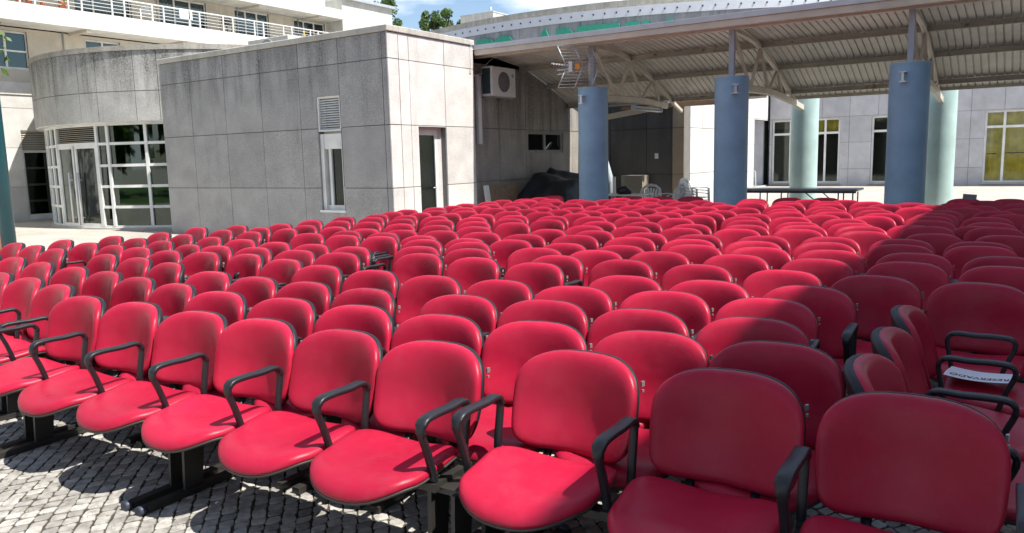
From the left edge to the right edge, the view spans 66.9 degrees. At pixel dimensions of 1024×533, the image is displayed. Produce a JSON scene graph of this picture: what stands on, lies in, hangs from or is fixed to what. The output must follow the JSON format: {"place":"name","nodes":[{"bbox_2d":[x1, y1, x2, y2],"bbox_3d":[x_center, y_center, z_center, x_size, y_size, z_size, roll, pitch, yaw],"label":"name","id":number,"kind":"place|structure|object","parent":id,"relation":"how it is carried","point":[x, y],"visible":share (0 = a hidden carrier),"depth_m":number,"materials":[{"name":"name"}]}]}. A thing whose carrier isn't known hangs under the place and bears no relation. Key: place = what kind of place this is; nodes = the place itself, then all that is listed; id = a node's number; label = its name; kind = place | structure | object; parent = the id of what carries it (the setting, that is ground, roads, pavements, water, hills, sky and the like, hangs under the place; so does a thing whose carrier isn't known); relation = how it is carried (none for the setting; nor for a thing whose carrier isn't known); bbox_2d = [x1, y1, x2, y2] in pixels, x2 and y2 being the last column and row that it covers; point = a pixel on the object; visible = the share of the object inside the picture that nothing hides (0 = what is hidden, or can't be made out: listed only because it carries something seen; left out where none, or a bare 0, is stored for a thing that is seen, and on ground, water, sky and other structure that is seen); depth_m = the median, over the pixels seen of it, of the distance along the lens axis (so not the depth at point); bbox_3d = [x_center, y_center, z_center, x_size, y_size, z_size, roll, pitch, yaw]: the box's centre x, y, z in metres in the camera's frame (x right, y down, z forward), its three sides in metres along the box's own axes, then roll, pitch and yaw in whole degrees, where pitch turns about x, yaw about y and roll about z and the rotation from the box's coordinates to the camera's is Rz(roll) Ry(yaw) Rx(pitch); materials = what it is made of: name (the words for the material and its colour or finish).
{"place":"outdoors","nodes":[
{"label":"outdoors","id":0,"kind":"place"},
{"bbox_2d":[0,0,395,221],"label":"apartment building","id":1,"kind":"structure","parent":0,"point":[35,28],"depth_m":25.52,"materials":[{"name":"white paint"}]},
{"bbox_2d":[0,30,28,69],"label":"window","id":2,"kind":"structure","parent":1,"relation":"in","point":[16,51],"depth_m":23.97,"materials":[{"name":"blue glass"}]},
{"bbox_2d":[21,133,52,218],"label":"window","id":3,"kind":"structure","parent":1,"relation":"in","point":[35,160],"depth_m":24.78,"materials":[{"name":"black glass"}]},
{"bbox_2d":[74,0,130,17],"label":"window","id":4,"kind":"structure","parent":1,"relation":"in","point":[78,8],"depth_m":26.21,"materials":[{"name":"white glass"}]},
{"bbox_2d":[159,0,205,28],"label":"window","id":5,"kind":"structure","parent":1,"relation":"in","point":[184,4],"depth_m":28.56,"materials":[{"name":"white glass"}]},
{"bbox_2d":[234,9,268,37],"bbox_3d":[-10.482,-9.626,31.108,0.080,1.170,1.650,4,10,33],"label":"window","id":6,"kind":"structure","parent":1,"relation":"in","point":[249,15],"depth_m":31.10,"materials":[{"name":"white glass"}]},
{"bbox_2d":[367,0,619,30],"label":"sky","id":7,"kind":"structure","parent":0,"point":[410,11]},
{"bbox_2d":[0,185,1023,532],"bbox_3d":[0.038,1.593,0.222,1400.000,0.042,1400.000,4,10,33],"label":"ground","id":8,"kind":"structure","parent":0,"point":[52,487],"depth_m":3.78,"materials":[{"name":"stone"}]},
{"bbox_2d":[0,101,16,247],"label":"lamp post","id":9,"kind":"object","parent":8,"relation":"on","point":[7,230],"visible":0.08,"depth_m":11.15,"materials":[{"name":"teal metal"}]},
{"bbox_2d":[0,242,67,272],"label":"seating bench","id":10,"kind":"object","parent":8,"relation":"on","point":[57,257],"visible":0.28,"depth_m":8.01,"materials":[{"name":"red metal"}]},
{"bbox_2d":[0,272,75,420],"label":"seating bench","id":11,"kind":"object","parent":8,"relation":"on","point":[32,300],"visible":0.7,"depth_m":5.37,"materials":[{"name":"red metal"}]},
{"bbox_2d":[0,255,89,364],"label":"seating bench","id":12,"kind":"object","parent":8,"relation":"on","point":[76,277],"visible":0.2,"depth_m":6.54,"materials":[{"name":"red plastic"}]},
{"bbox_2d":[47,240,125,267],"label":"seating bench","id":13,"kind":"object","parent":8,"relation":"on","point":[81,255],"visible":0.2,"depth_m":8.36,"materials":[{"name":"red fabric"}]},
{"bbox_2d":[20,271,196,373],"bbox_3d":[-2.854,0.513,5.412,1.666,0.800,0.733,5,10,40],"label":"seating bench","id":14,"kind":"object","parent":8,"relation":"on","point":[112,288],"visible":0.16,"depth_m":5.57,"materials":[{"name":"red leather"}]},
{"bbox_2d":[86,254,186,375],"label":"seating bench","id":15,"kind":"object","parent":8,"relation":"on","point":[161,274],"visible":0.09,"depth_m":6.73,"materials":[{"name":"red metal"}]},
{"bbox_2d":[27,44,246,229],"bbox_3d":[-8.829,-3.957,24.776,10.715,4.610,10.769,4,10,33],"label":"drum entrance","id":16,"kind":"object","parent":8,"relation":"on","point":[98,117],"visible":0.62,"depth_m":20.01,"materials":[{"name":"concrete"}]},
{"bbox_2d":[57,142,103,226],"bbox_3d":[-11.610,-2.169,20.720,1.844,2.220,0.229,3,9,31],"label":"door","id":17,"kind":"structure","parent":16,"relation":"in","point":[77,161],"depth_m":20.64,"materials":[{"name":"white glass"}]},
{"bbox_2d":[98,236,202,258],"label":"seating bench","id":18,"kind":"object","parent":8,"relation":"on","point":[185,250],"visible":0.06,"depth_m":8.36,"materials":[{"name":"red metal"}]},
{"bbox_2d":[83,247,224,279],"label":"seating bench","id":19,"kind":"object","parent":8,"relation":"on","point":[195,263],"visible":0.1,"depth_m":7.16,"materials":[{"name":"red metal"}]},
{"bbox_2d":[147,232,223,248],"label":"seating bench","id":20,"kind":"object","parent":8,"relation":"on","point":[181,239],"visible":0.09,"depth_m":9.02,"materials":[{"name":"red fabric"}]},
{"bbox_2d":[184,227,264,246],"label":"seating bench","id":21,"kind":"object","parent":8,"relation":"on","point":[199,233],"visible":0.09,"depth_m":9.58,"materials":[{"name":"red metal"}]},
{"bbox_2d":[184,253,303,286],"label":"seating bench","id":22,"kind":"object","parent":8,"relation":"on","point":[281,272],"visible":0.17,"depth_m":6.59,"materials":[{"name":"red metal"}]},
{"bbox_2d":[0,295,505,532],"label":"seating bench","id":23,"kind":"object","parent":8,"relation":"on","point":[421,389],"visible":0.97,"depth_m":3.68,"materials":[{"name":"red leather"}]},
{"bbox_2d":[119,291,398,493],"bbox_3d":[-1.466,0.623,4.370,1.777,0.805,0.731,4,9,32],"label":"seating bench","id":24,"kind":"object","parent":8,"relation":"on","point":[299,315],"visible":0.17,"depth_m":4.33,"materials":[{"name":"red metal"}]},
{"bbox_2d":[226,225,298,243],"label":"seating bench","id":25,"kind":"object","parent":8,"relation":"on","point":[287,235],"visible":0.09,"depth_m":9.62,"materials":[{"name":"red metal"}]},
{"bbox_2d":[201,245,364,282],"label":"seating bench","id":26,"kind":"object","parent":8,"relation":"on","point":[347,264],"visible":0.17,"depth_m":7.06,"materials":[{"name":"red metal"}]},
{"bbox_2d":[184,271,400,326],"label":"seating bench","id":27,"kind":"object","parent":8,"relation":"on","point":[253,290],"visible":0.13,"depth_m":5.23,"materials":[{"name":"red plastic"}]},
{"bbox_2d":[224,239,374,269],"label":"seating bench","id":28,"kind":"object","parent":8,"relation":"on","point":[364,254],"visible":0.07,"depth_m":7.67,"materials":[{"name":"red metal"}]},
{"bbox_2d":[269,224,347,240],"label":"seating bench","id":29,"kind":"object","parent":8,"relation":"on","point":[328,232],"visible":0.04,"depth_m":9.89,"materials":[{"name":"red metal"}]},
{"bbox_2d":[297,220,382,232],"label":"seating bench","id":30,"kind":"object","parent":8,"relation":"on","point":[348,225],"visible":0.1,"depth_m":10.55,"materials":[{"name":"red plastic"}]},
{"bbox_2d":[156,24,527,234],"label":"annex building","id":31,"kind":"structure","parent":8,"relation":"on","point":[358,124],"depth_m":15.98,"materials":[{"name":"concrete"}]},
{"bbox_2d":[320,98,345,212],"bbox_3d":[-3.533,-2.255,15.656,0.800,2.500,0.430,4,10,33],"label":"window","id":32,"kind":"structure","parent":31,"relation":"in","point":[330,142],"depth_m":15.70,"materials":[{"name":"white glass"}]},
{"bbox_2d":[419,130,438,211],"bbox_3d":[-1.718,-1.651,15.720,0.120,2.200,0.730,4,10,33],"label":"door","id":33,"kind":"structure","parent":31,"relation":"in","point":[429,186],"depth_m":15.77,"materials":[{"name":"black glass"}]},
{"bbox_2d":[289,233,401,270],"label":"seating bench","id":34,"kind":"object","parent":8,"relation":"on","point":[389,245],"visible":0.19,"depth_m":8.40,"materials":[{"name":"red metal"}]},
{"bbox_2d":[331,217,415,229],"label":"seating bench","id":35,"kind":"object","parent":8,"relation":"on","point":[352,220],"visible":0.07,"depth_m":11.03,"materials":[{"name":"red metal"}]},
{"bbox_2d":[278,265,533,324],"bbox_3d":[-0.928,0.475,5.344,2.338,0.804,0.739,4,10,35],"label":"seating bench","id":36,"kind":"object","parent":8,"relation":"on","point":[413,296],"visible":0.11,"depth_m":5.41,"materials":[{"name":"red plastic"}]},
{"bbox_2d":[353,228,501,247],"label":"seating bench","id":37,"kind":"object","parent":8,"relation":"on","point":[444,237],"visible":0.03,"depth_m":8.70,"materials":[{"name":"red plastic"}]},
{"bbox_2d":[361,246,495,275],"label":"seating bench","id":38,"kind":"object","parent":8,"relation":"on","point":[451,257],"visible":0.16,"depth_m":6.96,"materials":[{"name":"red plastic"}]},
{"bbox_2d":[372,235,484,255],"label":"seating bench","id":39,"kind":"object","parent":8,"relation":"on","point":[446,246],"visible":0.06,"depth_m":8.02,"materials":[{"name":"red plastic"}]},
{"bbox_2d":[418,10,441,31],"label":"tall tree","id":40,"kind":"object","parent":8,"relation":"on","point":[426,24],"visible":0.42,"depth_m":74.00,"materials":[{"name":"green plant"}]},
{"bbox_2d":[372,239,494,269],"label":"seating bench","id":41,"kind":"object","parent":8,"relation":"on","point":[436,244],"visible":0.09,"depth_m":7.61,"materials":[{"name":"red plastic"}]},
{"bbox_2d":[382,223,491,237],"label":"seating bench","id":42,"kind":"object","parent":8,"relation":"on","point":[462,232],"visible":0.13,"depth_m":9.53,"materials":[{"name":"red plastic"}]},
{"bbox_2d":[383,212,529,229],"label":"seating bench","id":43,"kind":"object","parent":8,"relation":"on","point":[455,218],"visible":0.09,"depth_m":11.51,"materials":[{"name":"red plastic"}]},
{"bbox_2d":[423,220,530,239],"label":"seating bench","id":44,"kind":"object","parent":8,"relation":"on","point":[503,230],"visible":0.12,"depth_m":9.69,"materials":[{"name":"red plastic"}]},
{"bbox_2d":[392,253,567,325],"bbox_3d":[-0.440,0.364,6.059,1.825,0.802,0.738,5,10,36],"label":"seating bench","id":45,"kind":"object","parent":8,"relation":"on","point":[466,273],"visible":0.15,"depth_m":6.23,"materials":[{"name":"red metal"}]},
{"bbox_2d":[422,207,572,215],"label":"seating bench","id":46,"kind":"object","parent":8,"relation":"on","point":[525,212],"visible":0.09,"depth_m":12.52,"materials":[{"name":"red plastic"}]},
{"bbox_2d":[489,183,518,201],"bbox_3d":[-0.121,-1.425,18.028,0.238,0.982,1.240,4,10,33],"label":"board","id":47,"kind":"object","parent":8,"relation":"on","point":[510,191],"visible":0.21,"depth_m":18.01,"materials":[{"name":"brown wood"}]},
{"bbox_2d":[455,217,565,232],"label":"seating bench","id":48,"kind":"object","parent":8,"relation":"on","point":[547,224],"visible":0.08,"depth_m":9.98,"materials":[{"name":"red plastic"}]},
{"bbox_2d":[473,53,578,204],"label":"recessed wing","id":49,"kind":"structure","parent":8,"relation":"on","point":[530,129],"depth_m":18.85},
{"bbox_2d":[475,75,482,143],"bbox_3d":[-0.736,-3.482,17.241,0.069,1.500,0.130,4,10,33],"label":"cable trunking","id":50,"kind":"object","parent":49,"relation":"attached to","point":[478,108],"visible":0.92,"depth_m":17.20,"materials":[{"name":"white plastic"}]},
{"bbox_2d":[481,66,515,99],"bbox_3d":[-0.319,-4.140,17.538,0.362,0.680,0.952,4,10,33],"label":"air conditioner","id":51,"kind":"object","parent":49,"relation":"attached to","point":[497,82],"visible":1,"depth_m":17.28,"materials":[{"name":"white plastic"}]},
{"bbox_2d":[528,132,561,152],"bbox_3d":[0.818,-3.170,19.811,0.060,0.520,1.720,4,10,33],"label":"window","id":52,"kind":"structure","parent":49,"relation":"in","point":[538,142],"depth_m":19.79,"materials":[{"name":"black glass"}]},
{"bbox_2d":[495,211,627,227],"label":"seating bench","id":53,"kind":"object","parent":8,"relation":"on","point":[532,217],"visible":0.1,"depth_m":11.12,"materials":[{"name":"red plastic"}]},
{"bbox_2d":[517,167,610,201],"bbox_3d":[1.367,-1.782,19.159,1.550,1.344,3.300,4,10,33],"label":"tarpaulin","id":54,"kind":"object","parent":8,"relation":"on","point":[553,181],"visible":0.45,"depth_m":18.39,"materials":[{"name":"black plastic"}]},
{"bbox_2d":[490,239,644,272],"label":"seating bench","id":55,"kind":"object","parent":8,"relation":"on","point":[504,250],"visible":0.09,"depth_m":7.27,"materials":[{"name":"red plastic"}]},
{"bbox_2d":[503,234,657,251],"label":"seating bench","id":56,"kind":"object","parent":8,"relation":"on","point":[592,243],"visible":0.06,"depth_m":7.76,"materials":[{"name":"red plastic"}]},
{"bbox_2d":[341,313,845,531],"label":"seating bench","id":57,"kind":"object","parent":8,"relation":"on","point":[813,378],"visible":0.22,"depth_m":3.43,"materials":[{"name":"red metal"}]},
{"bbox_2d":[578,86,608,200],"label":"blue column","id":58,"kind":"structure","parent":8,"relation":"on","point":[593,143],"depth_m":15.52,"materials":[{"name":"paint"}]},
{"bbox_2d":[551,45,598,87],"bbox_3d":[1.253,-3.956,15.364,0.959,0.820,0.143,-2,8,-3],"label":"tv aerial","id":59,"kind":"object","parent":58,"relation":"attached to","point":[570,68],"visible":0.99,"depth_m":15.34,"materials":[{"name":"metal"}]},
{"bbox_2d":[473,0,1023,119],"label":"canopy","id":60,"kind":"object","parent":58,"relation":"on","point":[835,48],"visible":0.91,"depth_m":15.36,"materials":[{"name":"grey metal"}]},
{"bbox_2d":[500,247,692,286],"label":"seating bench","id":61,"kind":"object","parent":8,"relation":"on","point":[661,263],"visible":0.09,"depth_m":6.55,"materials":[{"name":"red leather"}]},
{"bbox_2d":[394,294,813,443],"bbox_3d":[0.302,0.640,3.937,2.238,0.804,0.735,3,9,29],"label":"seating bench","id":62,"kind":"object","parent":8,"relation":"on","point":[714,338],"visible":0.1,"depth_m":4.04,"materials":[{"name":"red leather"}]},
{"bbox_2d":[537,216,694,229],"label":"seating bench","id":63,"kind":"object","parent":8,"relation":"on","point":[667,223],"visible":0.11,"depth_m":10.03,"materials":[{"name":"red fabric"}]},
{"bbox_2d":[530,229,723,251],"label":"seating bench","id":64,"kind":"object","parent":8,"relation":"on","point":[604,237],"visible":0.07,"depth_m":8.07,"materials":[{"name":"red plastic"}]},
{"bbox_2d":[428,0,831,184],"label":"curved hall","id":65,"kind":"structure","parent":8,"relation":"on","point":[569,19],"depth_m":38.94,"materials":[{"name":"metal"}]},
{"bbox_2d":[621,175,648,197],"bbox_3d":[3.259,-1.877,20.545,0.600,1.080,0.400,4,10,33],"label":"carton","id":66,"kind":"object","parent":8,"relation":"on","point":[634,183],"visible":0.36,"depth_m":20.32,"materials":[{"name":"beige cardboard"}]},
{"bbox_2d":[583,221,712,234],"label":"seating bench","id":67,"kind":"object","parent":8,"relation":"on","point":[653,227],"visible":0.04,"depth_m":9.14,"materials":[{"name":"red plastic"}]},
{"bbox_2d":[557,94,767,201],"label":"back block","id":68,"kind":"structure","parent":8,"relation":"on","point":[682,144],"depth_m":20.56,"materials":[{"name":"black concrete"}]},
{"bbox_2d":[565,225,760,248],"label":"seating bench","id":69,"kind":"object","parent":8,"relation":"on","point":[726,237],"visible":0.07,"depth_m":8.43,"materials":[{"name":"red plastic"}]},
{"bbox_2d":[501,255,826,296],"bbox_3d":[0.955,0.399,5.590,2.425,0.797,0.753,5,10,36],"label":"seating bench","id":70,"kind":"object","parent":8,"relation":"on","point":[763,283],"visible":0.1,"depth_m":5.64,"materials":[{"name":"red plastic"}]},
{"bbox_2d":[595,208,736,219],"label":"seating bench","id":71,"kind":"object","parent":8,"relation":"on","point":[726,214],"visible":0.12,"depth_m":11.41,"materials":[{"name":"red plastic"}]},
{"bbox_2d":[577,211,771,230],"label":"seating bench","id":72,"kind":"object","parent":8,"relation":"on","point":[719,218],"visible":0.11,"depth_m":10.55,"materials":[{"name":"red plastic"}]},
{"bbox_2d":[533,285,820,348],"bbox_3d":[0.758,0.583,4.279,1.735,0.802,0.741,3,9,29],"label":"seating bench","id":73,"kind":"object","parent":8,"relation":"on","point":[691,311],"visible":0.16,"depth_m":4.38,"materials":[{"name":"red leather"}]},
{"bbox_2d":[588,275,858,449],"bbox_3d":[1.113,0.523,4.643,1.735,0.803,0.737,3,9,31],"label":"seating bench","id":74,"kind":"object","parent":8,"relation":"on","point":[834,310],"visible":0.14,"depth_m":4.55,"materials":[{"name":"red plastic"}]},
{"bbox_2d":[713,75,748,205],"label":"blue column","id":75,"kind":"structure","parent":8,"relation":"on","point":[731,110],"depth_m":13.97,"materials":[{"name":"paint"}]},
{"bbox_2d":[451,349,1023,532],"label":"seating bench","id":76,"kind":"object","parent":8,"relation":"on","point":[939,464],"visible":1,"depth_m":2.64,"materials":[{"name":"red metal"}]},
{"bbox_2d":[640,214,866,235],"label":"seating bench","id":77,"kind":"object","parent":8,"relation":"on","point":[711,223],"visible":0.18,"depth_m":9.74,"materials":[{"name":"red plastic"}]},
{"bbox_2d":[660,239,857,260],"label":"seating bench","id":78,"kind":"object","parent":8,"relation":"on","point":[795,254],"visible":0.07,"depth_m":6.96,"materials":[{"name":"red fabric"}]},
{"bbox_2d":[666,244,866,274],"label":"seating bench","id":79,"kind":"object","parent":8,"relation":"on","point":[776,258],"visible":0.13,"depth_m":6.43,"materials":[{"name":"red plastic"}]},
{"bbox_2d":[700,202,846,213],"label":"seating bench","id":80,"kind":"object","parent":8,"relation":"on","point":[760,207],"visible":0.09,"depth_m":12.21,"materials":[{"name":"red plastic"}]},
{"bbox_2d":[689,207,892,217],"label":"seating bench","id":81,"kind":"object","parent":8,"relation":"on","point":[737,211],"visible":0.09,"depth_m":10.98,"materials":[{"name":"red plastic"}]},
{"bbox_2d":[789,98,818,199],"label":"mint column","id":82,"kind":"structure","parent":8,"relation":"on","point":[804,146],"depth_m":18.52,"materials":[{"name":"paint"}]},
{"bbox_2d":[747,188,863,201],"bbox_3d":[5.998,-1.296,16.878,2.930,0.810,0.750,4,10,33],"label":"folding table","id":83,"kind":"object","parent":8,"relation":"on","point":[802,190],"visible":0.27,"depth_m":16.34,"materials":[{"name":"black plastic"}]},
{"bbox_2d":[724,225,887,236],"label":"seating bench","id":84,"kind":"object","parent":8,"relation":"on","point":[761,231],"visible":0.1,"depth_m":8.28,"materials":[{"name":"red plastic"}]},
{"bbox_2d":[772,229,891,257],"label":"seating bench","id":85,"kind":"object","parent":8,"relation":"on","point":[864,240],"visible":0.1,"depth_m":7.68,"materials":[{"name":"red fabric"}]},
{"bbox_2d":[725,220,986,239],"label":"seating bench","id":86,"kind":"object","parent":8,"relation":"on","point":[896,231],"visible":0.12,"depth_m":8.52,"materials":[{"name":"red fabric"}]},
{"bbox_2d":[703,254,1023,355],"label":"seating bench","id":87,"kind":"object","parent":8,"relation":"on","point":[927,279],"visible":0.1,"depth_m":5.47,"materials":[{"name":"red leather"}]},
{"bbox_2d":[768,211,959,228],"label":"seating bench","id":88,"kind":"object","parent":8,"relation":"on","point":[898,219],"visible":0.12,"depth_m":9.82,"materials":[{"name":"red plastic"}]},
{"bbox_2d":[761,205,983,220],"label":"seating bench","id":89,"kind":"object","parent":8,"relation":"on","point":[906,213],"visible":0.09,"depth_m":10.56,"materials":[{"name":"red plastic"}]},
{"bbox_2d":[737,236,1015,259],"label":"seating bench","id":90,"kind":"object","parent":8,"relation":"on","point":[783,243],"visible":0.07,"depth_m":6.95,"materials":[{"name":"red plastic"}]},
{"bbox_2d":[747,86,1023,187],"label":"building","id":91,"kind":"structure","parent":8,"relation":"on","point":[852,138],"depth_m":34.58,"materials":[{"name":"concrete"}]},
{"bbox_2d":[868,116,886,183],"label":"window","id":92,"kind":"structure","parent":91,"relation":"in","point":[879,123],"depth_m":35.78,"materials":[{"name":"black glass"}]},
{"bbox_2d":[980,109,1023,183],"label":"window","id":93,"kind":"structure","parent":91,"relation":"in","point":[1003,149],"depth_m":32.11,"materials":[{"name":"yellow glass"}]},
{"bbox_2d":[884,60,931,204],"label":"blue column","id":94,"kind":"structure","parent":8,"relation":"on","point":[907,139],"depth_m":12.38,"materials":[{"name":"paint"}]},
{"bbox_2d":[803,215,1023,232],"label":"seating bench","id":95,"kind":"object","parent":8,"relation":"on","point":[884,223],"visible":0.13,"depth_m":9.24,"materials":[{"name":"red plastic"}]},
{"bbox_2d":[831,275,1023,396],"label":"seating bench","id":96,"kind":"object","parent":8,"relation":"on","point":[984,307],"visible":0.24,"depth_m":4.56,"materials":[{"name":"red leather"}]},
{"bbox_2d":[868,204,998,212],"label":"seating bench","id":97,"kind":"object","parent":8,"relation":"on","point":[891,208],"visible":0.04,"depth_m":10.88,"materials":[{"name":"red plastic"}]},
{"bbox_2d":[843,305,1023,525],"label":"seating bench","id":98,"kind":"object","parent":8,"relation":"on","point":[904,357],"visible":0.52,"depth_m":3.43,"materials":[{"name":"red plastic"}]},
{"bbox_2d":[944,366,1019,382],"bbox_3d":[2.312,0.534,3.817,0.296,0.023,0.205,5,10,39],"label":"paper sign","id":99,"kind":"object","parent":98,"relation":"on","point":[957,372],"visible":0.95,"depth_m":3.82,"materials":[{"name":"white paper"}]},
{"bbox_2d":[864,244,1017,279],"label":"seating bench","id":100,"kind":"object","parent":8,"relation":"on","point":[960,257],"visible":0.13,"depth_m":6.26,"materials":[{"name":"red plastic"}]},
{"bbox_2d":[925,90,957,204],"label":"mint column","id":101,"kind":"structure","parent":8,"relation":"on","point":[942,126],"depth_m":16.94,"materials":[{"name":"paint"}]},
{"bbox_2d":[875,253,1023,282],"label":"seating bench","id":102,"kind":"object","parent":8,"relation":"on","point":[945,265],"visible":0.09,"depth_m":5.70,"materials":[{"name":"red plastic"}]},
{"bbox_2d":[897,226,1023,241],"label":"seating bench","id":103,"kind":"object","parent":8,"relation":"on","point":[973,235],"visible":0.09,"depth_m":7.71,"materials":[{"name":"red plastic"}]},
{"bbox_2d":[907,220,1017,230],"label":"seating bench","id":104,"kind":"object","parent":8,"relation":"on","point":[948,225],"visible":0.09,"depth_m":8.39,"materials":[{"name":"red fabric"}]},
{"bbox_2d":[905,233,1023,257],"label":"seating bench","id":105,"kind":"object","parent":8,"relation":"on","point":[939,243],"visible":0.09,"depth_m":7.11,"materials":[{"name":"red plastic"}]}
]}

